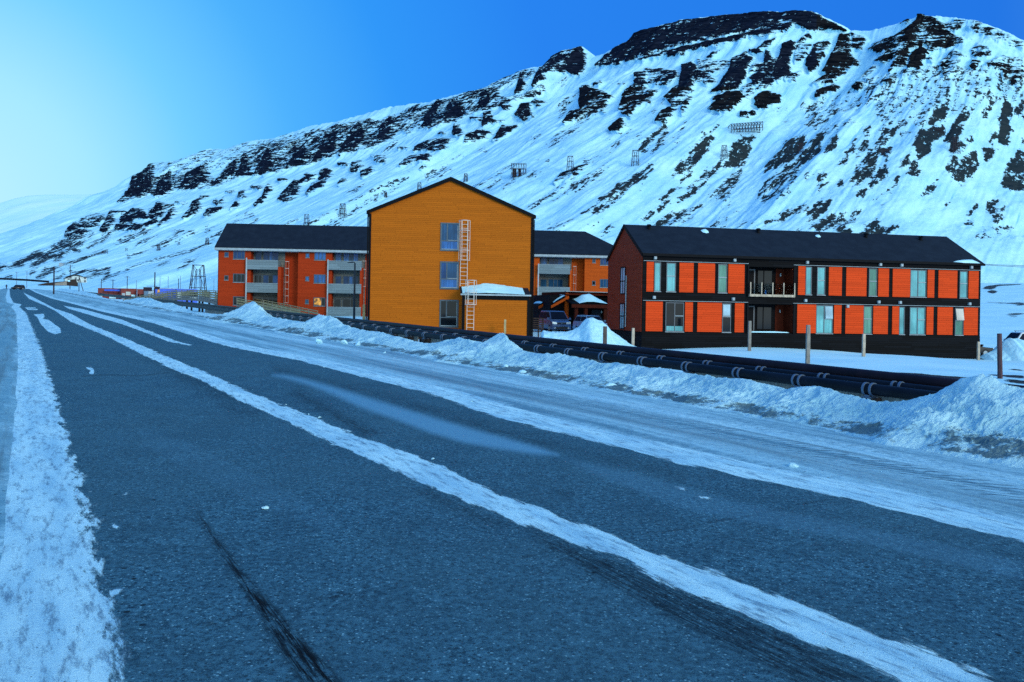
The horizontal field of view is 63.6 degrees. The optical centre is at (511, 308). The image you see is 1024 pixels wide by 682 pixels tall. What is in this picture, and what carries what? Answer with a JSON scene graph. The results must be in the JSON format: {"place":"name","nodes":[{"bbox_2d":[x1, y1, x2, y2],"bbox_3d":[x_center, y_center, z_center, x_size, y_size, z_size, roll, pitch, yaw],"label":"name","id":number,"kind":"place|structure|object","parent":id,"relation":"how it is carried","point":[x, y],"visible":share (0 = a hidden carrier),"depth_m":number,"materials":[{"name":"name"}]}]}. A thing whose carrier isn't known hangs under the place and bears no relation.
{"place":"outdoors","nodes":[
{"label":"outdoors","id":0,"kind":"place"},
{"bbox_2d":[0,288,17,562],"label":"snowy shoulder","id":1,"kind":"object","parent":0,"point":[8,356],"visible":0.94,"depth_m":13.31},
{"bbox_2d":[0,278,48,282],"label":"overhead pipe","id":2,"kind":"object","parent":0,"point":[24,279],"visible":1,"depth_m":379.64,"materials":[{"name":"metal"}]},
{"bbox_2d":[0,194,92,232],"bbox_3d":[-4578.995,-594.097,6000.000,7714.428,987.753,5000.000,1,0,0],"label":"hills","id":3,"kind":"structure","parent":0,"point":[18,212],"depth_m":5806.60,"materials":[{"name":"snow"}]},
{"bbox_2d":[0,288,1023,681],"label":"road","id":4,"kind":"structure","parent":0,"point":[156,466],"depth_m":5.66,"materials":[{"name":"asphalt"}]},
{"bbox_2d":[11,285,24,289],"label":"distant car","id":5,"kind":"object","parent":4,"relation":"on","point":[17,286],"visible":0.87,"depth_m":301.58,"materials":[{"name":"black paint"}]},
{"bbox_2d":[0,10,1023,290],"bbox_3d":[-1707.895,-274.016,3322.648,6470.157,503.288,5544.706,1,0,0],"label":"mountain","id":6,"kind":"structure","parent":0,"point":[670,102],"depth_m":1060.09,"materials":[{"name":"snow"}]},
{"bbox_2d":[304,214,309,224],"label":"aerial tramway trestle","id":7,"kind":"object","parent":6,"relation":"on","point":[307,222],"visible":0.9,"depth_m":1029.92,"materials":[{"name":"wood"}]},
{"bbox_2d":[338,203,346,217],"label":"aerial tramway trestle","id":8,"kind":"object","parent":6,"relation":"on","point":[342,208],"visible":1,"depth_m":1060.79,"materials":[{"name":"wood"}]},
{"bbox_2d":[511,163,525,177],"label":"mine ruin","id":9,"kind":"object","parent":6,"relation":"on","point":[514,173],"visible":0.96,"depth_m":924.64,"materials":[{"name":"wood"}]},
{"bbox_2d":[566,156,573,170],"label":"aerial tramway trestle","id":10,"kind":"object","parent":6,"relation":"on","point":[571,163],"visible":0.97,"depth_m":898.78,"materials":[{"name":"wood"}]},
{"bbox_2d":[631,150,638,165],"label":"aerial tramway trestle","id":11,"kind":"object","parent":6,"relation":"on","point":[634,155],"visible":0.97,"depth_m":884.13,"materials":[{"name":"wood"}]},
{"bbox_2d":[720,145,727,158],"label":"aerial tramway trestle","id":12,"kind":"object","parent":6,"relation":"on","point":[723,154],"visible":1,"depth_m":908.16,"materials":[{"name":"wood"}]},
{"bbox_2d":[728,121,762,132],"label":"mine ruin","id":13,"kind":"object","parent":6,"relation":"on","point":[748,128],"visible":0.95,"depth_m":962.64,"materials":[{"name":"wood"}]},
{"bbox_2d":[949,137,960,153],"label":"aerial tramway trestle","id":14,"kind":"object","parent":6,"relation":"on","point":[953,146],"visible":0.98,"depth_m":827.75,"materials":[{"name":"wood"}]},
{"bbox_2d":[0,283,1023,384],"bbox_3d":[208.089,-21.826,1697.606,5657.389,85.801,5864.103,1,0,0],"label":"ground","id":15,"kind":"structure","parent":0,"point":[1002,308],"depth_m":54.51,"materials":[{"name":"snow"}]},
{"bbox_2d":[53,267,54,293],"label":"utility pole","id":16,"kind":"object","parent":15,"relation":"on","point":[53,280],"visible":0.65,"depth_m":164.93,"materials":[{"name":"wood"}]},
{"bbox_2d":[38,279,77,285],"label":"timber shed","id":17,"kind":"structure","parent":15,"relation":"on","point":[72,282],"depth_m":334.60,"materials":[{"name":"wood"}]},
{"bbox_2d":[63,275,86,282],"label":"white house","id":18,"kind":"structure","parent":15,"relation":"on","point":[82,279],"depth_m":483.29,"materials":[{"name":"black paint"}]},
{"bbox_2d":[98,288,117,298],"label":"shipping container","id":19,"kind":"object","parent":15,"relation":"on","point":[100,290],"visible":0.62,"depth_m":205.90,"materials":[{"name":"red metal"}]},
{"bbox_2d":[118,288,136,298],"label":"shipping container","id":20,"kind":"object","parent":15,"relation":"on","point":[127,292],"visible":0.67,"depth_m":203.99,"materials":[{"name":"red metal"}]},
{"bbox_2d":[104,289,119,290],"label":"tarpaulin","id":21,"kind":"object","parent":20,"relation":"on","point":[111,290],"visible":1,"depth_m":204.30,"materials":[{"name":"blue plastic"}]},
{"bbox_2d":[137,289,143,296],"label":"shipping container","id":22,"kind":"object","parent":15,"relation":"on","point":[140,292],"visible":0.47,"depth_m":202.25,"materials":[{"name":"red metal"}]},
{"bbox_2d":[144,290,153,297],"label":"pale shed","id":23,"kind":"structure","parent":15,"relation":"on","point":[148,292],"depth_m":200.67,"materials":[{"name":"metal"}]},
{"bbox_2d":[143,272,159,294],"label":"utility pole","id":24,"kind":"object","parent":15,"relation":"on","point":[147,288],"visible":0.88,"depth_m":169.68,"materials":[{"name":"wood"}]},
{"bbox_2d":[153,288,175,298],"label":"site hut","id":25,"kind":"object","parent":15,"relation":"on","point":[163,290],"visible":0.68,"depth_m":190.89,"materials":[{"name":"blue metal"}]},
{"bbox_2d":[175,289,197,302],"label":"site hut","id":26,"kind":"object","parent":15,"relation":"on","point":[189,293],"visible":0.27,"depth_m":187.18,"materials":[{"name":"blue metal"}]},
{"bbox_2d":[189,264,206,293],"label":"aerial tramway trestle","id":27,"kind":"object","parent":15,"relation":"on","point":[196,276],"visible":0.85,"depth_m":329.12,"materials":[{"name":"wood"}]},
{"bbox_2d":[123,290,317,313],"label":"fence","id":28,"kind":"object","parent":15,"relation":"on","point":[206,296],"visible":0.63,"depth_m":111.95,"materials":[{"name":"wood"}]},
{"bbox_2d":[347,262,355,318],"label":"street lamp","id":29,"kind":"object","parent":15,"relation":"on","point":[354,292],"visible":0.94,"depth_m":79.92,"materials":[{"name":"metal"}]},
{"bbox_2d":[362,304,365,319],"bbox_3d":[-11.289,0.801,62.997,0.218,2.230,0.218,1,0,0],"label":"timber post","id":30,"kind":"object","parent":15,"relation":"on","point":[364,311],"visible":0.47,"depth_m":62.90,"materials":[{"name":"wood"}]},
{"bbox_2d":[214,223,612,316],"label":"apartment block","id":31,"kind":"structure","parent":15,"relation":"on","point":[307,266],"depth_m":104.72,"materials":[{"name":"red wood"}]},
{"bbox_2d":[233,251,244,259],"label":"window","id":32,"kind":"structure","parent":31,"relation":"in","point":[240,255],"depth_m":103.13,"materials":[{"name":"glass"}]},
{"bbox_2d":[233,274,244,282],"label":"window","id":33,"kind":"structure","parent":31,"relation":"in","point":[237,278],"depth_m":103.13,"materials":[{"name":"glass"}]},
{"bbox_2d":[233,296,244,305],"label":"window","id":34,"kind":"structure","parent":31,"relation":"in","point":[235,299],"depth_m":103.13,"materials":[{"name":"glass"}]},
{"bbox_2d":[254,275,261,282],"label":"window","id":35,"kind":"structure","parent":31,"relation":"in","point":[257,278],"depth_m":104.52,"materials":[{"name":"glass"}]},
{"bbox_2d":[255,252,261,259],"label":"window","id":36,"kind":"structure","parent":31,"relation":"in","point":[258,255],"depth_m":104.52,"materials":[{"name":"glass"}]},
{"bbox_2d":[262,298,277,305],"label":"window","id":37,"kind":"structure","parent":31,"relation":"in","point":[268,299],"depth_m":104.62,"materials":[{"name":"glass"}]},
{"bbox_2d":[263,275,277,282],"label":"window","id":38,"kind":"structure","parent":31,"relation":"in","point":[266,278],"depth_m":104.62,"materials":[{"name":"glass"}]},
{"bbox_2d":[263,252,278,260],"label":"window","id":39,"kind":"structure","parent":31,"relation":"in","point":[266,255],"depth_m":104.62,"materials":[{"name":"glass"}]},
{"bbox_2d":[313,297,325,305],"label":"window","id":40,"kind":"structure","parent":31,"relation":"in","point":[318,301],"depth_m":103.71,"materials":[{"name":"glass"}]},
{"bbox_2d":[314,252,325,260],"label":"window","id":41,"kind":"structure","parent":31,"relation":"in","point":[317,255],"depth_m":103.71,"materials":[{"name":"glass"}]},
{"bbox_2d":[314,274,325,283],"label":"window","id":42,"kind":"structure","parent":31,"relation":"in","point":[318,278],"depth_m":103.71,"materials":[{"name":"glass"}]},
{"bbox_2d":[334,298,340,306],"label":"window","id":43,"kind":"structure","parent":31,"relation":"in","point":[337,301],"depth_m":105.11,"materials":[{"name":"glass"}]},
{"bbox_2d":[335,253,341,260],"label":"window","id":44,"kind":"structure","parent":31,"relation":"in","point":[338,256],"depth_m":105.11,"materials":[{"name":"glass"}]},
{"bbox_2d":[335,276,341,283],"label":"window","id":45,"kind":"structure","parent":31,"relation":"in","point":[338,279],"depth_m":105.11,"materials":[{"name":"glass"}]},
{"bbox_2d":[342,298,357,306],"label":"window","id":46,"kind":"structure","parent":31,"relation":"in","point":[346,302],"depth_m":105.19,"materials":[{"name":"glass"}]},
{"bbox_2d":[343,276,357,283],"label":"window","id":47,"kind":"structure","parent":31,"relation":"in","point":[346,279],"depth_m":105.19,"materials":[{"name":"glass"}]},
{"bbox_2d":[343,254,358,260],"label":"window","id":48,"kind":"structure","parent":31,"relation":"in","point":[346,257],"depth_m":105.19,"materials":[{"name":"glass"}]},
{"bbox_2d":[540,279,546,286],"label":"window","id":49,"kind":"structure","parent":31,"relation":"in","point":[543,282],"depth_m":106.62,"materials":[{"name":"glass"}]},
{"bbox_2d":[540,258,547,263],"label":"window","id":50,"kind":"structure","parent":31,"relation":"in","point":[542,260],"depth_m":106.63,"materials":[{"name":"glass"}]},
{"bbox_2d":[548,279,562,286],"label":"window","id":51,"kind":"structure","parent":31,"relation":"in","point":[551,282],"depth_m":106.71,"materials":[{"name":"glass"}]},
{"bbox_2d":[548,258,563,264],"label":"window","id":52,"kind":"structure","parent":31,"relation":"in","point":[551,260],"depth_m":106.71,"materials":[{"name":"glass"}]},
{"bbox_2d":[600,258,607,265],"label":"window","id":53,"kind":"structure","parent":31,"relation":"in","point":[603,262],"depth_m":105.78,"materials":[{"name":"glass"}]},
{"bbox_2d":[600,279,607,287],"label":"window","id":54,"kind":"structure","parent":31,"relation":"in","point":[603,282],"depth_m":105.80,"materials":[{"name":"glass"}]},
{"bbox_2d":[404,335,422,341],"bbox_3d":[-4.826,1.808,41.416,1.090,0.930,0.320,1,0,-31],"label":"pipe support","id":55,"kind":"object","parent":15,"relation":"on","point":[410,337],"visible":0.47,"depth_m":41.15,"materials":[{"name":"metal"}]},
{"bbox_2d":[421,338,430,342],"bbox_3d":[-3.800,1.859,39.700,1.090,0.930,0.320,1,0,-31],"label":"pipe support","id":56,"kind":"object","parent":15,"relation":"on","point":[425,340],"visible":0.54,"depth_m":39.40,"materials":[{"name":"metal"}]},
{"bbox_2d":[366,177,535,335],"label":"gable house","id":57,"kind":"structure","parent":15,"relation":"on","point":[451,252],"depth_m":62.48,"materials":[{"name":"orange wood"}]},
{"bbox_2d":[439,300,458,327],"bbox_3d":[-4.774,0.389,62.624,1.426,2.103,0.090,1,0,-6],"label":"window","id":58,"kind":"structure","parent":57,"relation":"in","point":[448,317],"depth_m":62.61,"materials":[{"name":"glass"}]},
{"bbox_2d":[440,261,458,289],"bbox_3d":[-4.743,-2.510,62.622,1.434,2.111,0.090,1,0,-6],"label":"window","id":59,"kind":"structure","parent":57,"relation":"in","point":[449,271],"depth_m":62.61,"materials":[{"name":"glass"}]},
{"bbox_2d":[440,222,459,250],"bbox_3d":[-4.698,-5.430,62.621,1.443,2.144,0.090,1,0,-6],"label":"window","id":60,"kind":"structure","parent":57,"relation":"in","point":[449,232],"depth_m":62.61,"materials":[{"name":"glass"}]},
{"bbox_2d":[504,319,505,333],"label":"timber post","id":61,"kind":"object","parent":15,"relation":"on","point":[504,326],"visible":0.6,"depth_m":59.92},
{"bbox_2d":[94,293,944,390],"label":"heating pipe","id":62,"kind":"object","parent":15,"relation":"on","point":[863,380],"visible":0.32,"depth_m":24.15,"materials":[{"name":"metal"}]},
{"bbox_2d":[32,289,1023,519],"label":"icy verge","id":63,"kind":"structure","parent":15,"relation":"on","point":[781,444],"depth_m":12.20,"materials":[{"name":"snow"}]},
{"bbox_2d":[788,463,798,466],"bbox_3d":[2.928,1.636,8.588,0.112,0.067,0.088,0,-6,-32],"label":"ice chunk","id":64,"kind":"object","parent":63,"relation":"on","point":[792,465],"visible":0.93,"depth_m":8.56,"materials":[{"name":"ice"}]},
{"bbox_2d":[533,301,542,307],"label":"entrance canopy","id":65,"kind":"object","parent":15,"relation":"on","point":[539,303],"visible":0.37,"depth_m":85.39,"materials":[{"name":"black paint"}]},
{"bbox_2d":[533,318,543,336],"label":"slat fence","id":66,"kind":"object","parent":15,"relation":"on","point":[538,329],"visible":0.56,"depth_m":66.26,"materials":[{"name":"wood"}]},
{"bbox_2d":[55,288,1023,468],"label":"snow bank","id":67,"kind":"structure","parent":15,"relation":"on","point":[979,417],"depth_m":15.75,"materials":[{"name":"snow"}]},
{"bbox_2d":[539,311,570,331],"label":"minivan","id":68,"kind":"object","parent":15,"relation":"on","point":[557,320],"visible":0.95,"depth_m":73.77,"materials":[{"name":"blue paint"}]},
{"bbox_2d":[205,309,906,401],"bbox_3d":[-10.163,1.281,50.046,0.060,1.794,86.307,1,0,-31],"label":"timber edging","id":69,"kind":"object","parent":15,"relation":"on","point":[782,385],"visible":0.04,"depth_m":22.98,"materials":[{"name":"wood"}]},
{"bbox_2d":[89,292,1023,387],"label":"heating pipe","id":70,"kind":"object","parent":15,"relation":"on","point":[887,376],"visible":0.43,"depth_m":24.64,"materials":[{"name":"metal"}]},
{"bbox_2d":[544,293,568,330],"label":"entrance canopy","id":71,"kind":"object","parent":15,"relation":"on","point":[558,300],"visible":0.62,"depth_m":83.36,"materials":[{"name":"brown paint"}]},
{"bbox_2d":[533,291,607,330],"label":"entrance building","id":72,"kind":"structure","parent":15,"relation":"on","point":[586,303],"depth_m":83.85,"materials":[{"name":"red wood"}]},
{"bbox_2d":[591,310,600,317],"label":"door","id":73,"kind":"structure","parent":72,"relation":"in","point":[598,312],"depth_m":84.99,"materials":[{"name":"plastic"}]},
{"bbox_2d":[541,317,635,346],"bbox_3d":[4.829,1.735,50.000,6.151,2.394,7.200,1,0,0],"label":"snow pile","id":74,"kind":"object","parent":15,"relation":"on","point":[589,329],"visible":0.46,"depth_m":48.91,"materials":[{"name":"snow"}]},
{"bbox_2d":[573,314,606,328],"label":"suv","id":75,"kind":"object","parent":15,"relation":"on","point":[579,320],"visible":0.3,"depth_m":77.19,"materials":[{"name":"silver metal"}]},
{"bbox_2d":[603,326,606,343],"bbox_3d":[4.947,1.730,43.999,0.211,1.572,0.211,1,0,0],"label":"timber post","id":76,"kind":"object","parent":15,"relation":"on","point":[604,334],"visible":0.54,"depth_m":43.90,"materials":[{"name":"brown wood"}]},
{"bbox_2d":[631,328,634,344],"bbox_3d":[8.344,2.173,57.000,0.205,1.665,0.205,1,0,0],"label":"timber post","id":77,"kind":"object","parent":15,"relation":"on","point":[633,337],"visible":0.62,"depth_m":56.91,"materials":[{"name":"wood"}]},
{"bbox_2d":[748,321,751,350],"bbox_3d":[16.104,1.931,56.000,0.204,2.198,0.204,1,0,0],"label":"timber post","id":78,"kind":"object","parent":15,"relation":"on","point":[749,334],"visible":0.71,"depth_m":55.90,"materials":[{"name":"wood"}]},
{"bbox_2d":[606,224,984,358],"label":"apartment house","id":79,"kind":"structure","parent":15,"relation":"on","point":[674,287],"depth_m":64.19,"materials":[{"name":"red wood"}]},
{"bbox_2d":[619,303,624,328],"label":"window","id":80,"kind":"structure","parent":79,"relation":"in","point":[622,305],"depth_m":65.26,"materials":[{"name":"blue glass"}]},
{"bbox_2d":[620,266,625,293],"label":"window","id":81,"kind":"structure","parent":79,"relation":"in","point":[622,269],"depth_m":65.26,"materials":[{"name":"black glass"}]},
{"bbox_2d":[654,262,660,291],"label":"window","id":82,"kind":"structure","parent":79,"relation":"in","point":[657,265],"depth_m":61.22,"materials":[{"name":"glass"}]},
{"bbox_2d":[666,263,675,291],"bbox_3d":[11.811,-2.326,61.439,0.734,2.150,0.120,1,0,-11],"label":"window","id":83,"kind":"structure","parent":79,"relation":"in","point":[670,267],"depth_m":61.41,"materials":[{"name":"glass"}]},
{"bbox_2d":[665,302,683,331],"bbox_3d":[12.089,0.634,61.502,1.440,2.180,0.120,1,0,-11],"label":"window","id":84,"kind":"structure","parent":79,"relation":"in","point":[674,311],"depth_m":61.46,"materials":[{"name":"glass"}]},
{"bbox_2d":[718,264,726,292],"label":"window","id":85,"kind":"structure","parent":79,"relation":"in","point":[722,268],"depth_m":62.18,"materials":[{"name":"glass"}]},
{"bbox_2d":[722,303,730,332],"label":"window","id":86,"kind":"structure","parent":79,"relation":"in","point":[726,307],"depth_m":62.24,"materials":[{"name":"glass"}]},
{"bbox_2d":[748,306,754,330],"bbox_3d":[18.353,0.766,64.020,0.900,1.970,0.073,1,0,-11],"label":"balcony door","id":87,"kind":"structure","parent":79,"relation":"in","point":[751,308],"depth_m":64.03,"materials":[{"name":"glass"}]},
{"bbox_2d":[749,269,754,293],"bbox_3d":[18.401,-2.074,64.020,0.900,1.970,0.073,1,0,-11],"label":"balcony door","id":88,"kind":"structure","parent":79,"relation":"in","point":[751,271],"depth_m":64.02,"materials":[{"name":"glass"}]},
{"bbox_2d":[756,307,771,329],"bbox_3d":[19.623,0.742,64.309,1.303,1.780,0.090,1,0,-11],"label":"window","id":89,"kind":"structure","parent":79,"relation":"in","point":[764,314],"depth_m":64.30,"materials":[{"name":"black glass"}]},
{"bbox_2d":[757,270,772,282],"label":"window","id":90,"kind":"structure","parent":79,"relation":"in","point":[764,276],"depth_m":64.30,"materials":[{"name":"grey glass"}]},
{"bbox_2d":[805,267,811,294],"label":"window","id":91,"kind":"structure","parent":79,"relation":"in","point":[808,273],"depth_m":63.53,"materials":[{"name":"glass"}]},
{"bbox_2d":[816,267,825,295],"bbox_3d":[23.823,-2.104,63.726,0.743,2.185,0.170,1,0,-11],"label":"window","id":92,"kind":"structure","parent":79,"relation":"in","point":[820,270],"depth_m":63.72,"materials":[{"name":"glass"}]},
{"bbox_2d":[815,305,832,333],"bbox_3d":[24.106,0.856,63.771,1.476,2.215,0.210,1,0,-11],"label":"window","id":93,"kind":"structure","parent":79,"relation":"in","point":[824,313],"depth_m":63.77,"materials":[{"name":"glass"}]},
{"bbox_2d":[863,306,871,334],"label":"window","id":94,"kind":"structure","parent":79,"relation":"in","point":[867,322],"depth_m":64.49,"materials":[{"name":"glass"}]},
{"bbox_2d":[868,268,877,296],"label":"window","id":95,"kind":"structure","parent":79,"relation":"in","point":[872,285],"depth_m":64.57,"materials":[{"name":"glass"}]},
{"bbox_2d":[899,307,904,334],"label":"window","id":96,"kind":"structure","parent":79,"relation":"in","point":[901,309],"depth_m":65.06,"materials":[{"name":"glass"}]},
{"bbox_2d":[909,307,925,334],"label":"window","id":97,"kind":"structure","parent":79,"relation":"in","point":[916,314],"depth_m":65.29,"materials":[{"name":"glass"}]},
{"bbox_2d":[910,270,926,297],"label":"window","id":98,"kind":"structure","parent":79,"relation":"in","point":[917,278],"depth_m":65.29,"materials":[{"name":"glass"}]},
{"bbox_2d":[954,308,963,335],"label":"window","id":99,"kind":"structure","parent":79,"relation":"in","point":[959,312],"depth_m":65.97,"materials":[{"name":"glass"}]},
{"bbox_2d":[959,271,967,298],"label":"window","id":100,"kind":"structure","parent":79,"relation":"in","point":[963,275],"depth_m":66.08,"materials":[{"name":"glass"}]},
{"bbox_2d":[805,325,809,363],"bbox_3d":[15.755,1.977,43.999,0.202,2.211,0.202,1,0,0],"label":"timber post","id":101,"kind":"object","parent":15,"relation":"on","point":[807,356],"visible":0.74,"depth_m":43.91,"materials":[{"name":"wood"}]},
{"bbox_2d":[862,334,865,356],"bbox_3d":[22.983,2.432,54.000,0.195,1.567,0.195,1,0,0],"label":"timber post","id":102,"kind":"object","parent":15,"relation":"on","point":[863,344],"visible":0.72,"depth_m":53.91,"materials":[{"name":"wood"}]},
{"bbox_2d":[860,394,881,401],"bbox_3d":[8.517,2.441,19.107,1.090,0.930,0.320,1,0,-31],"label":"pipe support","id":103,"kind":"object","parent":15,"relation":"on","point":[874,398],"visible":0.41,"depth_m":18.81,"materials":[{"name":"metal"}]},
{"bbox_2d":[977,342,979,359],"bbox_3d":[35.553,3.285,62.994,0.179,1.524,0.179,1,0,0],"label":"timber post","id":104,"kind":"object","parent":15,"relation":"on","point":[978,350],"visible":0.71,"depth_m":62.91,"materials":[{"name":"wood"}]},
{"bbox_2d":[980,344,993,355],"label":"sedan","id":105,"kind":"object","parent":15,"relation":"on","point":[984,350],"visible":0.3,"depth_m":70.99,"materials":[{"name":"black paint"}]},
{"bbox_2d":[997,333,1002,378],"bbox_3d":[20.070,1.995,34.000,0.241,1.944,0.196,1,0,0],"label":"timber post","id":106,"kind":"object","parent":15,"relation":"on","point":[999,359],"visible":0.88,"depth_m":33.93,"materials":[{"name":"brown wood"}]},
{"bbox_2d":[980,338,1023,360],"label":"snow pile","id":107,"kind":"object","parent":15,"relation":"on","point":[1012,349],"visible":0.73,"depth_m":65.02,"materials":[{"name":"snow"}]},
{"bbox_2d":[1003,331,1023,340],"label":"panel van","id":108,"kind":"object","parent":15,"relation":"on","point":[1018,335],"visible":0.14,"depth_m":72.69,"materials":[{"name":"white paint"}]},
{"bbox_2d":[0,0,1023,202],"label":"sky","id":109,"kind":"structure","parent":0,"point":[94,93],"materials":[{"name":"blue"}]},
{"bbox_3d":[5.438,2.294,24.255,1.090,0.930,0.320,1,0,-31],"label":"pipe support","id":110,"kind":"object","parent":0,"visible":0},
{"bbox_2d":[97,294,937,399],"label":"heating pipe","id":111,"kind":"object","parent":110,"relation":"on","point":[864,388],"visible":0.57,"depth_m":23.42,"materials":[{"name":"metal"}]}
]}

